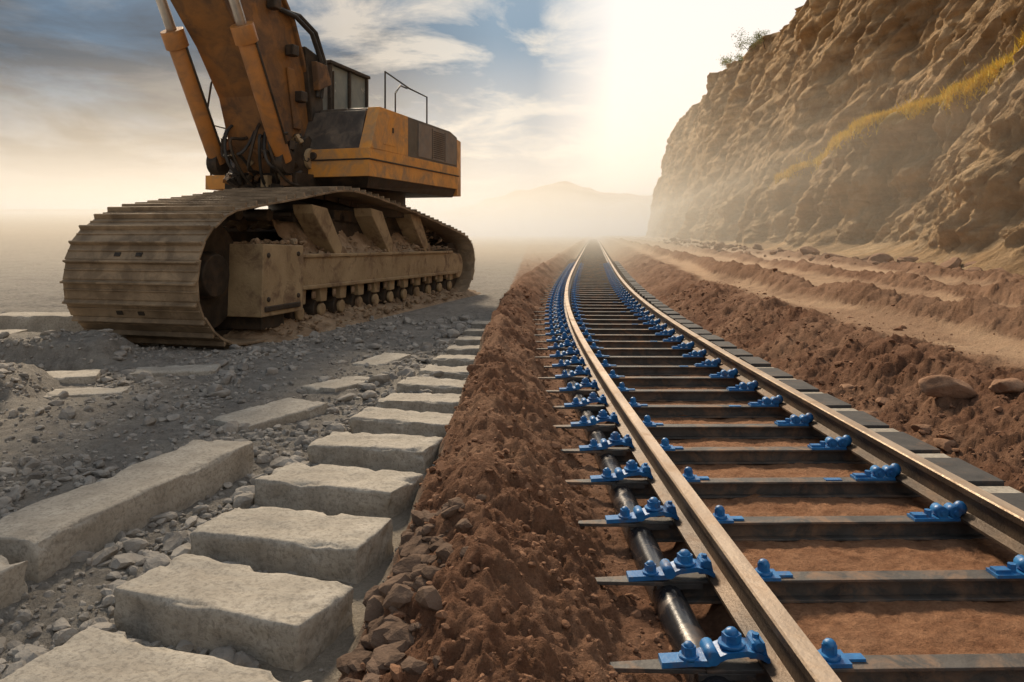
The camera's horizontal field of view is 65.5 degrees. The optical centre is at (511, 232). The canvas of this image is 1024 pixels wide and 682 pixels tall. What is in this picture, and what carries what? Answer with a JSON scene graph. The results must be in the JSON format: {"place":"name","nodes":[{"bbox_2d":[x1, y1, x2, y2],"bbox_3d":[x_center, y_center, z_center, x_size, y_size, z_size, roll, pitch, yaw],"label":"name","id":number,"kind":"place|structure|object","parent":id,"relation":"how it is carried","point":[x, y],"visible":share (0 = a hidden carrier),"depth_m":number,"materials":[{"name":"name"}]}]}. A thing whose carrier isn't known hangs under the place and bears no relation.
{"place":"outdoors","nodes":[
{"label":"outdoors","id":0,"kind":"place"},
{"bbox_2d":[0,0,805,214],"label":"sky","id":1,"kind":"structure","parent":0,"point":[95,113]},
{"bbox_2d":[0,209,1023,681],"bbox_3d":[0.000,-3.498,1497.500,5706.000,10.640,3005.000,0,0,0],"label":"ground","id":2,"kind":"structure","parent":0,"point":[966,313],"depth_m":5.94,"materials":[{"name":"brown soil"}]},
{"bbox_2d":[0,555,27,608],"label":"stone block","id":3,"kind":"object","parent":2,"relation":"on","point":[13,587],"depth_m":3.28,"materials":[{"name":"grey stone"}]},
{"bbox_2d":[0,329,27,333],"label":"stone block","id":4,"kind":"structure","parent":2,"relation":"on","point":[11,331],"depth_m":10.63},
{"bbox_2d":[0,312,83,332],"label":"stone block","id":5,"kind":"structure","parent":2,"relation":"on","point":[39,321],"depth_m":11.66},
{"bbox_2d":[46,369,100,383],"bbox_3d":[-4.750,1.580,8.302,0.811,0.219,0.463,0,0,-20],"label":"stone block","id":6,"kind":"object","parent":2,"relation":"on","point":[82,377],"depth_m":8.23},
{"bbox_2d":[43,386,130,398],"bbox_3d":[-4.100,1.632,7.698,0.711,0.211,0.406,0,-2,-15],"label":"stone block","id":7,"kind":"object","parent":2,"relation":"on","point":[82,392],"depth_m":7.66,"materials":[{"name":"grey stone"}]},
{"bbox_2d":[0,440,253,582],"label":"stone block","id":8,"kind":"object","parent":2,"relation":"on","point":[47,538],"depth_m":4.11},
{"bbox_2d":[0,627,311,681],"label":"stone block","id":9,"kind":"object","parent":2,"relation":"on","point":[92,654],"depth_m":2.58,"materials":[{"name":"grey stone"}]},
{"bbox_2d":[129,364,220,377],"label":"stone block","id":10,"kind":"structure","parent":2,"relation":"on","point":[188,370],"depth_m":8.78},
{"bbox_2d":[114,554,353,671],"bbox_3d":[-1.091,1.510,3.131,0.885,0.253,0.394,0,-1,21],"label":"stone block","id":11,"kind":"object","parent":2,"relation":"on","point":[291,622],"depth_m":3.02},
{"bbox_2d":[0,311,484,679],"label":"gravel","id":12,"kind":"structure","parent":2,"relation":"on","point":[173,544],"depth_m":6.00,"materials":[{"name":"grey gravel"}]},
{"bbox_2d":[208,397,326,430],"bbox_3d":[-2.052,1.610,6.747,0.511,0.214,0.912,-1,1,30],"label":"stone block","id":13,"kind":"object","parent":2,"relation":"on","point":[281,412],"depth_m":6.67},
{"bbox_2d":[59,0,480,348],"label":"excavator","id":14,"kind":"object","parent":2,"relation":"on","point":[324,162],"visible":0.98,"depth_m":13.72,"materials":[{"name":"metal"}]},
{"bbox_2d":[190,507,392,583],"bbox_3d":[-1.048,1.508,3.821,0.906,0.234,0.402,-1,0,18],"label":"stone block","id":15,"kind":"object","parent":2,"relation":"on","point":[347,548],"depth_m":3.69,"materials":[{"name":"grey stone"}]},
{"bbox_2d":[301,376,369,393],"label":"stone block","id":16,"kind":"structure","parent":2,"relation":"on","point":[341,384],"depth_m":7.90,"materials":[{"name":"grey stone"}]},
{"bbox_2d":[254,462,422,517],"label":"stone block","id":17,"kind":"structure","parent":2,"relation":"on","point":[330,490],"depth_m":4.46,"materials":[{"name":"grey stone"}]},
{"bbox_2d":[307,431,442,473],"bbox_3d":[-0.922,1.516,5.421,0.866,0.214,0.392,-2,-1,15],"label":"stone block","id":18,"kind":"object","parent":2,"relation":"on","point":[402,453],"depth_m":5.28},
{"bbox_2d":[352,352,410,365],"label":"stone block","id":19,"kind":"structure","parent":2,"relation":"on","point":[384,358],"depth_m":9.57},
{"bbox_2d":[349,407,452,437],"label":"stone block","id":20,"kind":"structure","parent":2,"relation":"on","point":[374,420],"depth_m":6.08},
{"bbox_2d":[336,494,486,681],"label":"rubble","id":21,"kind":"object","parent":2,"relation":"on","point":[391,637],"visible":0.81,"depth_m":2.78,"materials":[{"name":"brown stone"}]},
{"bbox_2d":[360,634,373,649],"bbox_3d":[-0.465,1.412,2.749,0.125,0.063,0.115,0,0,-1],"label":"boulder","id":22,"kind":"object","parent":21,"relation":"on","point":[365,641],"visible":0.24,"depth_m":2.73,"materials":[{"name":"stone"}]},
{"bbox_2d":[392,554,421,574],"bbox_3d":[-0.395,1.328,3.186,0.108,0.062,0.177,0,0,24],"label":"rock","id":23,"kind":"object","parent":21,"relation":"on","point":[408,563],"visible":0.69,"depth_m":3.16,"materials":[{"name":"brown stone"}]},
{"bbox_2d":[377,393,460,413],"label":"stone block","id":24,"kind":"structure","parent":2,"relation":"on","point":[447,403],"depth_m":6.84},
{"bbox_2d":[410,568,441,580],"bbox_3d":[-0.314,1.282,2.951,0.119,0.072,0.117,0,0,16],"label":"boulder","id":25,"kind":"object","parent":2,"relation":"on","point":[415,573],"visible":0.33,"depth_m":2.92,"materials":[{"name":"brown stone"}]},
{"bbox_2d":[396,376,465,393],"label":"stone block","id":26,"kind":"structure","parent":2,"relation":"on","point":[434,385],"depth_m":7.62,"materials":[{"name":"grey stone"}]},
{"bbox_2d":[419,364,468,379],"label":"stone block","id":27,"kind":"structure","parent":2,"relation":"on","point":[459,372],"depth_m":8.41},
{"bbox_2d":[432,355,474,365],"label":"stone block","id":28,"kind":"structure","parent":2,"relation":"on","point":[454,360],"depth_m":9.25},
{"bbox_2d":[446,345,479,354],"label":"stone block","id":29,"kind":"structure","parent":2,"relation":"on","point":[466,350],"depth_m":10.14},
{"bbox_2d":[455,336,480,344],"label":"stone block","id":30,"kind":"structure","parent":2,"relation":"on","point":[469,340],"depth_m":11.05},
{"bbox_2d":[463,329,483,335],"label":"stone block","id":31,"kind":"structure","parent":2,"relation":"on","point":[476,332],"depth_m":12.03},
{"bbox_2d":[471,320,489,328],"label":"stone block","id":32,"kind":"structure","parent":2,"relation":"on","point":[476,324],"depth_m":13.03,"materials":[{"name":"grey stone"}]},
{"bbox_2d":[359,266,1023,681],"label":"soil clods","id":33,"kind":"object","parent":2,"relation":"on","point":[397,670],"visible":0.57,"depth_m":4.39,"materials":[{"name":"soil"}]},
{"bbox_2d":[533,239,1023,681],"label":"railway track","id":34,"kind":"structure","parent":2,"relation":"on","point":[607,323],"depth_m":4.60,"materials":[{"name":"metal"}]},
{"bbox_2d":[824,253,848,258],"bbox_3d":[11.003,0.886,26.968,0.652,0.339,0.609,0,0,-8],"label":"boulder","id":35,"kind":"object","parent":2,"relation":"on","point":[828,255],"visible":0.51,"depth_m":26.85,"materials":[{"name":"brown stone"}]},
{"bbox_2d":[657,237,1016,273],"bbox_3d":[14.659,0.912,53.034,6.034,0.786,74.467,0,0,5],"label":"cliff rubble","id":36,"kind":"object","parent":2,"relation":"on","point":[878,258],"visible":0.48,"depth_m":29.47,"materials":[{"name":"brown stone"}]},
{"bbox_2d":[839,384,853,388],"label":"boulder","id":37,"kind":"object","parent":2,"relation":"on","point":[849,386],"visible":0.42,"depth_m":7.55,"materials":[{"name":"brown stone"}]},
{"bbox_2d":[858,410,877,414],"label":"boulder","id":38,"kind":"object","parent":2,"relation":"on","point":[875,412],"visible":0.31,"depth_m":6.57,"materials":[{"name":"brown stone"}]},
{"bbox_2d":[875,397,889,405],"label":"boulder","id":39,"kind":"object","parent":2,"relation":"on","point":[881,401],"visible":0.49,"depth_m":6.88,"materials":[{"name":"brown stone"}]},
{"bbox_2d":[910,424,931,433],"bbox_3d":[3.106,1.488,6.017,0.133,0.075,0.169,0,0,-8],"label":"boulder","id":40,"kind":"object","parent":2,"relation":"on","point":[924,427],"visible":0.8,"depth_m":5.99,"materials":[{"name":"brown stone"}]},
{"bbox_2d":[933,438,955,451],"bbox_3d":[3.074,1.494,5.609,0.178,0.086,0.165,0,0,-8],"label":"boulder","id":41,"kind":"object","parent":2,"relation":"on","point":[943,444],"visible":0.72,"depth_m":5.55,"materials":[{"name":"brown stone"}]},
{"bbox_2d":[918,375,976,398],"bbox_3d":[3.446,1.222,6.309,0.407,0.193,0.254,0,0,28],"label":"boulder","id":42,"kind":"object","parent":2,"relation":"on","point":[938,385],"visible":0.94,"depth_m":6.22,"materials":[{"name":"brown stone"}]},
{"bbox_2d":[988,378,1023,393],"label":"boulder","id":43,"kind":"object","parent":2,"relation":"on","point":[1007,385],"visible":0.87,"depth_m":5.93,"materials":[{"name":"brown stone"}]},
{"bbox_2d":[430,181,652,233],"bbox_3d":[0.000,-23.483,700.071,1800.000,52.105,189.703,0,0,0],"label":"hills","id":44,"kind":"structure","parent":0,"point":[564,207],"depth_m":669.18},
{"bbox_2d":[642,0,1023,274],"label":"cliff","id":45,"kind":"structure","parent":0,"point":[936,184],"depth_m":43.09,"materials":[{"name":"brown stone"}]},
{"bbox_2d":[716,52,734,71],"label":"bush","id":46,"kind":"object","parent":45,"relation":"on","point":[725,61],"visible":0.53,"depth_m":103.38,"materials":[{"name":"green plant"}]},
{"bbox_2d":[732,52,743,67],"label":"tree","id":47,"kind":"object","parent":45,"relation":"on","point":[740,57],"visible":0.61,"depth_m":96.35,"materials":[{"name":"green plant"}]},
{"bbox_2d":[731,27,759,50],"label":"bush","id":48,"kind":"object","parent":45,"relation":"on","point":[741,44],"visible":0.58,"depth_m":86.02,"materials":[{"name":"green plant"}]},
{"bbox_2d":[749,28,769,47],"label":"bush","id":49,"kind":"object","parent":45,"relation":"on","point":[758,36],"visible":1,"depth_m":81.75,"materials":[{"name":"green plant"}]},
{"bbox_2d":[766,24,1023,187],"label":"grass","id":50,"kind":"structure","parent":45,"relation":"on","point":[964,87],"depth_m":33.63,"materials":[{"name":"yellow plant"}]}
]}

